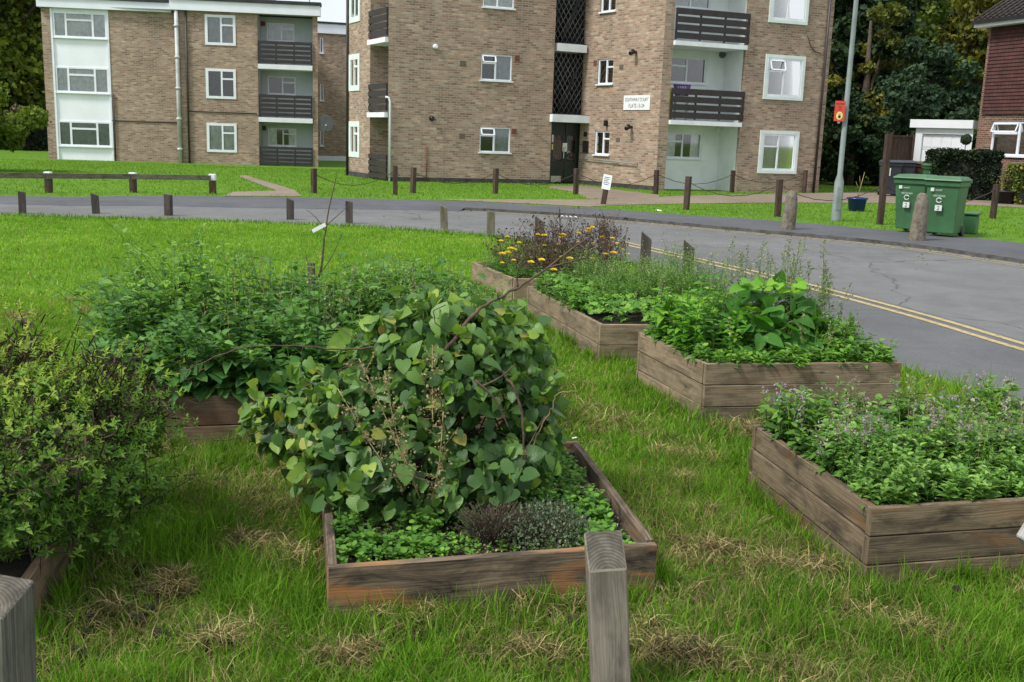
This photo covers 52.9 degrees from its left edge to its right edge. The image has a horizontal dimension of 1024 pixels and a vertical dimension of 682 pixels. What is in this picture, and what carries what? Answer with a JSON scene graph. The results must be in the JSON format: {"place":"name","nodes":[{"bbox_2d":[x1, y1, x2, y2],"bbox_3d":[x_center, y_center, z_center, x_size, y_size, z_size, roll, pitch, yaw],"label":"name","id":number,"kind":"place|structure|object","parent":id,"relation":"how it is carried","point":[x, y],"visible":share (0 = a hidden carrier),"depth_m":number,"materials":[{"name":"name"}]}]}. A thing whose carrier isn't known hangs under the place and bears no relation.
{"place":"outdoors","nodes":[
{"label":"outdoors","id":0,"kind":"place"},
{"bbox_2d":[225,175,300,195],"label":"footpath","id":1,"kind":"structure","parent":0,"point":[281,191],"depth_m":26.51,"materials":[{"name":"beige concrete"}]},
{"bbox_2d":[280,0,345,22],"label":"sky","id":2,"kind":"structure","parent":0,"point":[331,10],"materials":[{"name":"white"}]},
{"bbox_2d":[0,204,1023,339],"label":"road","id":3,"kind":"structure","parent":0,"point":[985,294],"depth_m":16.20,"materials":[{"name":"grey asphalt"}]},
{"bbox_2d":[0,199,463,210],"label":"dropped kerb","id":4,"kind":"structure","parent":3,"relation":"on","point":[161,203],"depth_m":21.96,"materials":[{"name":"concrete"}]},
{"bbox_2d":[464,207,1023,262],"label":"kerb","id":5,"kind":"structure","parent":3,"relation":"on","point":[968,252],"depth_m":19.48,"materials":[{"name":"concrete"}]},
{"bbox_2d":[611,241,1023,350],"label":"yellow line","id":6,"kind":"object","parent":3,"relation":"on","point":[972,334],"visible":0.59,"depth_m":10.36,"materials":[{"name":"yellow paint"}]},
{"bbox_2d":[621,241,1023,344],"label":"yellow line","id":7,"kind":"object","parent":3,"relation":"on","point":[982,331],"visible":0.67,"depth_m":10.69,"materials":[{"name":"yellow paint"}]},
{"bbox_2d":[0,208,1023,681],"bbox_3d":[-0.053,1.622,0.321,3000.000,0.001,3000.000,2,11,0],"label":"ground","id":8,"kind":"structure","parent":0,"point":[240,240],"depth_m":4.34,"materials":[{"name":"green plant"}]},
{"bbox_2d":[0,574,36,681],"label":"fence post","id":9,"kind":"object","parent":8,"relation":"on","point":[17,640],"visible":1,"depth_m":2.61,"materials":[{"name":"grey wood"}]},
{"bbox_2d":[0,472,106,620],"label":"raised bed","id":10,"kind":"object","parent":8,"relation":"on","point":[25,567],"visible":0.04,"depth_m":3.55,"materials":[{"name":"wood"}]},
{"bbox_2d":[0,287,225,577],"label":"shrub","id":11,"kind":"object","parent":10,"relation":"on","point":[34,385],"visible":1,"depth_m":3.67,"materials":[{"name":"green plant"}]},
{"bbox_2d":[165,387,547,449],"bbox_3d":[-1.002,0.293,6.170,2.139,0.321,1.351,-1,12,-14],"label":"raised bed","id":12,"kind":"object","parent":8,"relation":"on","point":[214,414],"visible":0.02,"depth_m":5.34,"materials":[{"name":"wood"}]},
{"bbox_2d":[121,220,254,346],"bbox_3d":[-1.974,-0.270,6.084,0.808,0.838,0.963,2,11,0],"label":"tall weed","id":13,"kind":"object","parent":12,"relation":"on","point":[166,283],"visible":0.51,"depth_m":6.02,"materials":[{"name":"green plant"}]},
{"bbox_2d":[40,220,532,406],"bbox_3d":[-1.242,-0.206,6.065,2.832,0.910,1.834,0,11,-8],"label":"nettle patch","id":14,"kind":"object","parent":12,"relation":"on","point":[224,377],"visible":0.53,"depth_m":5.72,"materials":[{"name":"green plant"}]},
{"bbox_2d":[319,237,531,387],"bbox_3d":[-0.539,-0.209,6.280,1.274,0.734,1.402,-1,12,-13],"label":"weed clump","id":15,"kind":"object","parent":12,"relation":"on","point":[400,282],"visible":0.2,"depth_m":6.38,"materials":[{"name":"green plant"}]},
{"bbox_2d":[0,214,789,321],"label":"grass","id":16,"kind":"structure","parent":8,"relation":"on","point":[6,268],"depth_m":14.44,"materials":[{"name":"green plant"}]},
{"bbox_2d":[322,441,656,626],"bbox_3d":[-0.153,0.743,4.241,1.230,0.258,1.359,0,11,-11],"label":"raised bed","id":17,"kind":"object","parent":8,"relation":"on","point":[352,580],"visible":0.27,"depth_m":3.62,"materials":[{"name":"wood"}]},
{"bbox_2d":[212,272,605,527],"bbox_3d":[-0.427,0.279,4.244,1.625,1.112,1.096,2,11,0],"label":"bean vine","id":18,"kind":"object","parent":17,"relation":"on","point":[329,450],"visible":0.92,"depth_m":4.11,"materials":[{"name":"green plant"}]},
{"bbox_2d":[337,387,404,487],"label":"seed stalk","id":19,"kind":"object","parent":18,"relation":"on","point":[366,434],"visible":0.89,"depth_m":3.86,"materials":[{"name":"plant"}]},
{"bbox_2d":[343,346,423,497],"bbox_3d":[-0.467,0.304,3.847,0.333,0.548,0.121,5,12,17],"label":"seed stalk","id":20,"kind":"object","parent":18,"relation":"on","point":[372,389],"visible":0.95,"depth_m":3.84,"materials":[{"name":"plant"}]},
{"bbox_2d":[378,363,421,484],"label":"seed stalk","id":21,"kind":"object","parent":18,"relation":"on","point":[393,408],"visible":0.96,"depth_m":3.85,"materials":[{"name":"plant"}]},
{"bbox_2d":[415,344,444,426],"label":"seed stalk","id":22,"kind":"object","parent":18,"relation":"on","point":[433,359],"visible":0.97,"depth_m":3.93,"materials":[{"name":"plant"}]},
{"bbox_2d":[421,412,458,511],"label":"seed stalk","id":23,"kind":"object","parent":18,"relation":"on","point":[440,447],"visible":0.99,"depth_m":3.87,"materials":[{"name":"plant"}]},
{"bbox_2d":[474,364,525,459],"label":"bramble stem","id":24,"kind":"object","parent":18,"relation":"attached to","point":[493,397],"visible":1,"depth_m":4.00,"materials":[{"name":"brown plant"}]},
{"bbox_2d":[436,237,588,365],"bbox_3d":[-0.003,-0.171,4.191,0.706,0.491,0.063,-4,13,-29],"label":"dead branch","id":25,"kind":"object","parent":18,"relation":"attached to","point":[455,338],"visible":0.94,"depth_m":4.18,"materials":[{"name":"brown wood"}]},
{"bbox_2d":[329,446,635,563],"bbox_3d":[-0.177,0.594,4.205,1.168,0.181,1.217,-1,12,-14],"label":"weed cover","id":26,"kind":"object","parent":17,"relation":"on","point":[572,474],"visible":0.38,"depth_m":3.88,"materials":[{"name":"green plant"}]},
{"bbox_2d":[355,504,622,561],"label":"seedlings","id":27,"kind":"object","parent":17,"relation":"on","point":[453,542],"visible":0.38,"depth_m":3.78,"materials":[{"name":"green plant"}]},
{"bbox_2d":[448,498,539,544],"bbox_3d":[-0.063,0.673,3.848,0.355,0.166,0.291,2,11,0],"label":"thyme","id":28,"kind":"object","parent":17,"relation":"on","point":[487,528],"visible":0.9,"depth_m":3.81,"materials":[{"name":"brown plant"}]},
{"bbox_2d":[495,494,594,551],"bbox_3d":[0.127,0.684,3.868,0.436,0.202,0.421,2,11,0],"label":"thyme","id":29,"kind":"object","parent":17,"relation":"on","point":[563,509],"visible":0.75,"depth_m":3.80,"materials":[{"name":"green plant"}]},
{"bbox_2d":[36,423,965,674],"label":"earth clods","id":30,"kind":"object","parent":8,"relation":"on","point":[89,630],"visible":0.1,"depth_m":3.51,"materials":[{"name":"soil"}]},
{"bbox_2d":[35,413,985,680],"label":"grass clippings","id":31,"kind":"object","parent":8,"relation":"on","point":[347,651],"depth_m":3.49,"materials":[{"name":"plant"}]},
{"bbox_2d":[0,294,1022,461],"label":"grass","id":32,"kind":"structure","parent":8,"relation":"on","point":[41,303],"depth_m":6.69,"materials":[{"name":"green plant"}]},
{"bbox_2d":[0,211,1023,409],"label":"verge grass","id":33,"kind":"structure","parent":8,"relation":"on","point":[298,223],"depth_m":18.05,"materials":[{"name":"green plant"}]},
{"bbox_2d":[34,276,1023,681],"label":"tall grass","id":34,"kind":"structure","parent":8,"relation":"on","point":[306,512],"depth_m":3.60,"materials":[{"name":"green plant"}]},
{"bbox_2d":[471,262,598,304],"bbox_3d":[0.423,-0.609,11.007,1.282,0.299,1.627,-2,12,-20],"label":"raised bed","id":35,"kind":"object","parent":8,"relation":"on","point":[497,279],"visible":0.11,"depth_m":10.65,"materials":[{"name":"wood"}]},
{"bbox_2d":[482,207,630,279],"bbox_3d":[0.442,-1.047,10.860,1.625,0.770,1.713,2,11,0],"label":"marigold","id":36,"kind":"object","parent":35,"relation":"on","point":[529,266],"visible":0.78,"depth_m":10.80,"materials":[{"name":"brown plant"}]},
{"bbox_2d":[549,253,1019,474],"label":"bed grass","id":37,"kind":"structure","parent":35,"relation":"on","point":[786,440],"depth_m":4.79,"materials":[{"name":"green plant"}]},
{"bbox_2d":[584,530,630,681],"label":"fence post","id":38,"kind":"object","parent":8,"relation":"on","point":[607,607],"visible":1,"depth_m":3.02,"materials":[{"name":"grey wood"}]},
{"bbox_2d":[527,286,735,360],"bbox_3d":[1.067,-0.162,8.809,1.345,0.319,2.140,-1,12,-15],"label":"raised bed","id":39,"kind":"object","parent":8,"relation":"on","point":[596,332],"visible":0.2,"depth_m":8.14,"materials":[{"name":"wood"}]},
{"bbox_2d":[200,251,1023,468],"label":"seeding stems","id":40,"kind":"object","parent":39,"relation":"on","point":[928,406],"visible":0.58,"depth_m":5.25,"materials":[{"name":"green plant"}]},
{"bbox_2d":[532,266,754,322],"bbox_3d":[1.057,-0.400,8.783,1.423,0.282,2.068,-1,12,-15],"label":"strawberry patch","id":41,"kind":"object","parent":39,"relation":"on","point":[589,298],"visible":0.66,"depth_m":8.56,"materials":[{"name":"green plant"}]},
{"bbox_2d":[562,232,744,310],"bbox_3d":[1.210,-0.630,9.107,1.312,0.596,1.556,-1,12,-16],"label":"feathery weed","id":42,"kind":"object","parent":39,"relation":"on","point":[651,274],"visible":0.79,"depth_m":8.98,"materials":[{"name":"green plant"}]},
{"bbox_2d":[636,332,901,421],"bbox_3d":[1.630,0.227,6.747,1.372,0.397,1.027,0,11,-11],"label":"raised bed","id":43,"kind":"object","parent":8,"relation":"on","point":[729,389],"visible":0.33,"depth_m":6.27,"materials":[{"name":"wood"}]},
{"bbox_2d":[646,268,764,353],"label":"potato plant","id":44,"kind":"object","parent":43,"relation":"on","point":[687,323],"visible":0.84,"depth_m":6.54,"materials":[{"name":"green plant"}]},
{"bbox_2d":[643,308,897,368],"bbox_3d":[1.638,-0.027,6.689,1.356,0.293,1.123,-1,12,-14],"label":"weed cover","id":45,"kind":"object","parent":43,"relation":"on","point":[794,353],"visible":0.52,"depth_m":6.35,"materials":[{"name":"green plant"}]},
{"bbox_2d":[703,269,838,361],"bbox_3d":[1.634,-0.149,6.777,1.036,0.625,0.915,-8,15,-41],"label":"squash plant","id":46,"kind":"object","parent":43,"relation":"on","point":[775,321],"visible":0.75,"depth_m":6.60,"materials":[{"name":"green plant"}]},
{"bbox_2d":[710,236,853,330],"bbox_3d":[1.812,-0.330,7.017,0.887,0.751,0.567,-4,13,-26],"label":"wispy weed","id":47,"kind":"object","parent":43,"relation":"on","point":[823,294],"visible":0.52,"depth_m":6.99,"materials":[{"name":"green plant"}]},
{"bbox_2d":[809,301,882,358],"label":"leafy weed","id":48,"kind":"object","parent":43,"relation":"on","point":[840,335],"visible":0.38,"depth_m":6.66,"materials":[{"name":"green plant"}]},
{"bbox_2d":[748,424,1023,586],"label":"raised bed","id":49,"kind":"object","parent":8,"relation":"on","point":[923,533],"visible":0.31,"depth_m":4.04,"materials":[{"name":"wood"}]},
{"bbox_2d":[756,370,1023,479],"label":"dead nettle","id":50,"kind":"object","parent":49,"relation":"on","point":[816,421],"visible":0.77,"depth_m":4.76,"materials":[{"name":"green plant"}]},
{"bbox_2d":[800,419,1023,508],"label":"mint","id":51,"kind":"object","parent":49,"relation":"on","point":[908,475],"visible":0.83,"depth_m":4.17,"materials":[{"name":"green plant"}]},
{"bbox_2d":[900,355,1023,414],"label":"grass clump","id":52,"kind":"object","parent":8,"relation":"on","point":[957,390],"visible":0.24,"depth_m":6.56,"materials":[{"name":"green plant"}]},
{"bbox_2d":[921,147,1004,200],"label":"hedge","id":53,"kind":"object","parent":8,"relation":"on","point":[980,168],"visible":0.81,"depth_m":34.70,"materials":[{"name":"green plant"}]},
{"bbox_2d":[0,148,1023,242],"bbox_3d":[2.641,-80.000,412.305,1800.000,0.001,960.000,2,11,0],"label":"lawn","id":54,"kind":"structure","parent":0,"point":[35,155],"depth_m":28.43,"materials":[{"name":"green plant"}]},
{"bbox_2d":[0,0,45,130],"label":"broadleaf tree","id":55,"kind":"object","parent":54,"relation":"on","point":[27,16],"visible":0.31,"depth_m":58.41,"materials":[{"name":"green plant"}]},
{"bbox_2d":[0,0,45,111],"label":"broadleaf tree","id":56,"kind":"object","parent":54,"relation":"on","point":[11,54],"visible":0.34,"depth_m":58.29,"materials":[{"name":"green plant"}]},
{"bbox_2d":[0,111,47,150],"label":"boundary hedge","id":57,"kind":"object","parent":54,"relation":"on","point":[37,140],"visible":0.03,"depth_m":57.16,"materials":[{"name":"green plant"}]},
{"bbox_2d":[0,81,51,152],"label":"bush","id":58,"kind":"object","parent":54,"relation":"on","point":[12,139],"visible":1,"depth_m":32.55,"materials":[{"name":"green plant"}]},
{"bbox_2d":[0,172,215,193],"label":"knee rail","id":59,"kind":"object","parent":54,"relation":"on","point":[49,177],"visible":0.82,"depth_m":24.21,"materials":[{"name":"brown wood"}]},
{"bbox_2d":[36,0,321,166],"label":"apartment block","id":60,"kind":"structure","parent":54,"relation":"on","point":[233,82],"depth_m":44.85,"materials":[{"name":"brick"}]},
{"bbox_2d":[52,11,107,39],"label":"window","id":61,"kind":"structure","parent":60,"relation":"in","point":[70,25],"depth_m":44.19,"materials":[{"name":"grey glass"}]},
{"bbox_2d":[55,66,109,94],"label":"window","id":62,"kind":"structure","parent":60,"relation":"in","point":[73,80],"depth_m":44.64,"materials":[{"name":"white plastic"}]},
{"bbox_2d":[58,120,111,147],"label":"window","id":63,"kind":"structure","parent":60,"relation":"in","point":[71,133],"depth_m":45.07,"materials":[{"name":"white plastic"}]},
{"bbox_2d":[204,14,235,45],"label":"window","id":64,"kind":"structure","parent":60,"relation":"in","point":[219,29],"depth_m":44.48,"materials":[{"name":"grey glass"}]},
{"bbox_2d":[205,68,235,98],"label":"window","id":65,"kind":"structure","parent":60,"relation":"in","point":[220,83],"depth_m":45.63,"materials":[{"name":"white plastic"}]},
{"bbox_2d":[206,123,236,152],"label":"window","id":66,"kind":"structure","parent":60,"relation":"in","point":[221,137],"depth_m":45.36,"materials":[{"name":"white plastic"}]},
{"bbox_2d":[266,23,293,41],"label":"window","id":67,"kind":"structure","parent":60,"relation":"in","point":[275,31],"depth_m":45.82,"materials":[{"name":"grey glass"}]},
{"bbox_2d":[268,76,295,94],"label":"window","id":68,"kind":"structure","parent":60,"relation":"in","point":[276,85],"depth_m":47.02,"materials":[{"name":"white plastic"}]},
{"bbox_2d":[267,128,296,146],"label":"window","id":69,"kind":"structure","parent":60,"relation":"in","point":[277,137],"depth_m":46.73,"materials":[{"name":"white plastic"}]},
{"bbox_2d":[318,21,345,160],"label":"apartment block","id":70,"kind":"structure","parent":54,"relation":"on","point":[332,75],"depth_m":55.72,"materials":[{"name":"brick"}]},
{"bbox_2d":[346,0,834,192],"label":"apartment block","id":71,"kind":"structure","parent":54,"relation":"on","point":[532,91],"depth_m":35.24,"materials":[{"name":"brick"}]},
{"bbox_2d":[349,53,359,90],"bbox_3d":[-5.643,-9.628,36.937,0.060,1.280,1.169,-4,13,-27],"label":"window","id":72,"kind":"structure","parent":71,"relation":"in","point":[354,59],"depth_m":36.89,"materials":[{"name":"white glass"}]},
{"bbox_2d":[349,121,359,157],"bbox_3d":[-5.715,-7.324,37.386,0.060,1.276,1.161,-4,13,-27],"label":"window","id":73,"kind":"structure","parent":71,"relation":"in","point":[354,126],"depth_m":37.33,"materials":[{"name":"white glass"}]},
{"bbox_2d":[478,127,511,153],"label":"window","id":74,"kind":"structure","parent":71,"relation":"in","point":[493,140],"depth_m":35.83,"materials":[{"name":"white plastic"}]},
{"bbox_2d":[480,54,512,82],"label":"window","id":75,"kind":"structure","parent":71,"relation":"in","point":[494,68],"depth_m":35.34,"materials":[{"name":"grey glass"}]},
{"bbox_2d":[549,122,566,181],"bbox_3d":[1.681,-6.778,37.063,0.647,2.116,0.100,-3,12,-23],"label":"entrance door","id":76,"kind":"structure","parent":71,"relation":"in","point":[556,167],"depth_m":37.08,"materials":[{"name":"black metal"}]},
{"bbox_2d":[563,123,579,182],"bbox_3d":[2.142,-6.808,37.288,0.545,2.116,0.050,-3,12,-23],"label":"entrance door","id":77,"kind":"structure","parent":71,"relation":"in","point":[571,129],"depth_m":37.29,"materials":[{"name":"black metal"}]},
{"bbox_2d":[592,131,609,155],"bbox_3d":[3.171,-6.936,36.178,0.160,0.856,0.887,-6,14,-34],"label":"window","id":78,"kind":"structure","parent":71,"relation":"in","point":[602,142],"depth_m":36.23,"materials":[{"name":"white plastic"}]},
{"bbox_2d":[595,59,613,85],"bbox_3d":[3.248,-9.319,35.708,0.160,0.888,0.919,-6,14,-34],"label":"window","id":79,"kind":"structure","parent":71,"relation":"in","point":[605,73],"depth_m":35.74,"materials":[{"name":"white plastic"}]},
{"bbox_2d":[666,133,702,159],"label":"window","id":80,"kind":"structure","parent":71,"relation":"in","point":[687,146],"depth_m":35.87,"materials":[{"name":"white glass"}]},
{"bbox_2d":[671,57,706,84],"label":"window","id":81,"kind":"structure","parent":71,"relation":"in","point":[692,71],"depth_m":35.96,"materials":[{"name":"grey glass"}]},
{"bbox_2d":[761,134,796,170],"bbox_3d":[9.178,-6.532,35.639,1.471,1.331,0.172,-2,12,-21],"label":"window","id":82,"kind":"structure","parent":71,"relation":"in","point":[778,150],"depth_m":35.66,"materials":[{"name":"glass"}]},
{"bbox_2d":[766,57,802,96],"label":"window","id":83,"kind":"structure","parent":71,"relation":"in","point":[784,75],"depth_m":35.26,"materials":[{"name":"white glass"}]},
{"bbox_2d":[772,0,806,21],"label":"window","id":84,"kind":"structure","parent":71,"relation":"in","point":[794,10],"depth_m":34.76,"materials":[{"name":"white glass"}]},
{"bbox_2d":[549,186,658,198],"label":"footpath","id":85,"kind":"structure","parent":54,"relation":"on","point":[589,192],"depth_m":31.68,"materials":[{"name":"beige concrete"}]},
{"bbox_2d":[831,0,858,221],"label":"lamp post","id":86,"kind":"object","parent":54,"relation":"on","point":[836,211],"visible":0.82,"depth_m":22.46,"materials":[{"name":"metal"}]},
{"bbox_2d":[819,74,892,184],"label":"broadleaf tree","id":87,"kind":"object","parent":54,"relation":"on","point":[861,116],"visible":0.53,"depth_m":44.38,"materials":[{"name":"green plant"}]},
{"bbox_2d":[827,1,909,183],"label":"broadleaf tree","id":88,"kind":"object","parent":54,"relation":"on","point":[898,13],"visible":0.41,"depth_m":45.58,"materials":[{"name":"green plant"}]},
{"bbox_2d":[820,0,924,181],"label":"broadleaf tree","id":89,"kind":"object","parent":54,"relation":"on","point":[843,11],"visible":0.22,"depth_m":46.08,"materials":[{"name":"green plant"}]},
{"bbox_2d":[876,134,892,224],"bbox_3d":[7.979,-3.385,22.091,0.110,2.059,0.110,0,11,-11],"label":"tall post","id":90,"kind":"object","parent":54,"relation":"on","point":[884,178],"visible":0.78,"depth_m":22.04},
{"bbox_2d":[882,133,915,159],"bbox_3d":[14.678,-6.732,39.139,1.565,2.240,0.200,-4,13,-26],"label":"garden fence","id":91,"kind":"object","parent":54,"relation":"on","point":[902,147],"visible":0.31,"depth_m":39.13,"materials":[{"name":"brown wood"}]},
{"bbox_2d":[849,62,950,185],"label":"broadleaf tree","id":92,"kind":"object","parent":54,"relation":"on","point":[902,91],"visible":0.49,"depth_m":42.80,"materials":[{"name":"green plant"}]},
{"bbox_2d":[893,174,937,229],"bbox_3d":[7.999,-2.730,20.410,0.678,1.129,0.867,12,15,41],"label":"wheelie bin","id":93,"kind":"object","parent":54,"relation":"on","point":[910,188],"visible":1,"depth_m":20.18,"materials":[{"name":"green plastic"}]},
{"bbox_2d":[866,0,975,180],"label":"broadleaf tree","id":94,"kind":"object","parent":54,"relation":"on","point":[937,10],"visible":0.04,"depth_m":49.68,"materials":[{"name":"green plant"}]},
{"bbox_2d":[872,35,981,147],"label":"broadleaf tree","id":95,"kind":"object","parent":54,"relation":"on","point":[960,105],"visible":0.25,"depth_m":45.17,"materials":[{"name":"green plant"}]},
{"bbox_2d":[910,119,977,160],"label":"garage","id":96,"kind":"structure","parent":54,"relation":"on","point":[929,134],"depth_m":38.61,"materials":[{"name":"white paint"}]},
{"bbox_2d":[920,134,961,160],"bbox_3d":[16.136,-6.646,38.841,1.450,2.241,0.055,10,14,37],"label":"door","id":97,"kind":"structure","parent":96,"relation":"in","point":[933,141],"depth_m":38.72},
{"bbox_2d":[895,0,1001,149],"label":"broadleaf tree","id":98,"kind":"object","parent":54,"relation":"on","point":[969,36],"visible":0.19,"depth_m":51.13,"materials":[{"name":"green plant"}]},
{"bbox_2d":[924,176,972,235],"bbox_3d":[8.304,-2.576,19.684,0.678,1.129,0.867,11,14,37],"label":"wheelie bin","id":99,"kind":"object","parent":54,"relation":"on","point":[947,196],"visible":1,"depth_m":19.42,"materials":[{"name":"green plastic"}]},
{"bbox_2d":[971,0,1023,189],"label":"house","id":100,"kind":"structure","parent":54,"relation":"on","point":[1001,122],"depth_m":36.43,"materials":[{"name":"red brick"}]},
{"bbox_2d":[990,121,1023,157],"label":"window","id":101,"kind":"structure","parent":100,"relation":"in","point":[1007,136],"depth_m":36.40,"materials":[{"name":"white plastic"}]},
{"bbox_2d":[1002,163,1023,204],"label":"hedge","id":102,"kind":"object","parent":54,"relation":"on","point":[1017,183],"visible":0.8,"depth_m":32.74,"materials":[{"name":"green plant"}]},
{"bbox_2d":[0,195,1023,257],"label":"pavement","id":103,"kind":"structure","parent":0,"point":[1005,248],"depth_m":22.05,"materials":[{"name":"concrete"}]},
{"bbox_2d":[780,191,796,229],"bbox_3d":[5.415,-2.501,20.074,0.276,0.850,0.292,5,11,-1],"label":"stone bollard","id":104,"kind":"object","parent":103,"relation":"on","point":[788,219],"visible":0.85,"depth_m":19.98,"materials":[{"name":"stone"}]},
{"bbox_2d":[908,193,928,240],"bbox_3d":[7.363,-2.194,18.599,0.288,0.957,0.304,3,11,0],"label":"stone bollard","id":105,"kind":"object","parent":103,"relation":"on","point":[918,228],"visible":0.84,"depth_m":18.50,"materials":[{"name":"stone"}]},
{"bbox_2d":[438,192,1023,207],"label":"path","id":106,"kind":"structure","parent":0,"point":[769,198],"depth_m":29.83,"materials":[{"name":"beige concrete"}]},
{"bbox_2d":[877,160,903,195],"bbox_3d":[13.199,-5.704,36.004,0.742,1.235,0.948,4,11,12],"label":"wheelie bin","id":107,"kind":"object","parent":106,"relation":"on","point":[895,167],"visible":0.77,"depth_m":35.65,"materials":[{"name":"black plastic"}]},
{"bbox_2d":[564,241,1023,403],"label":"footway","id":108,"kind":"structure","parent":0,"point":[927,346],"depth_m":9.16,"materials":[{"name":"concrete"}]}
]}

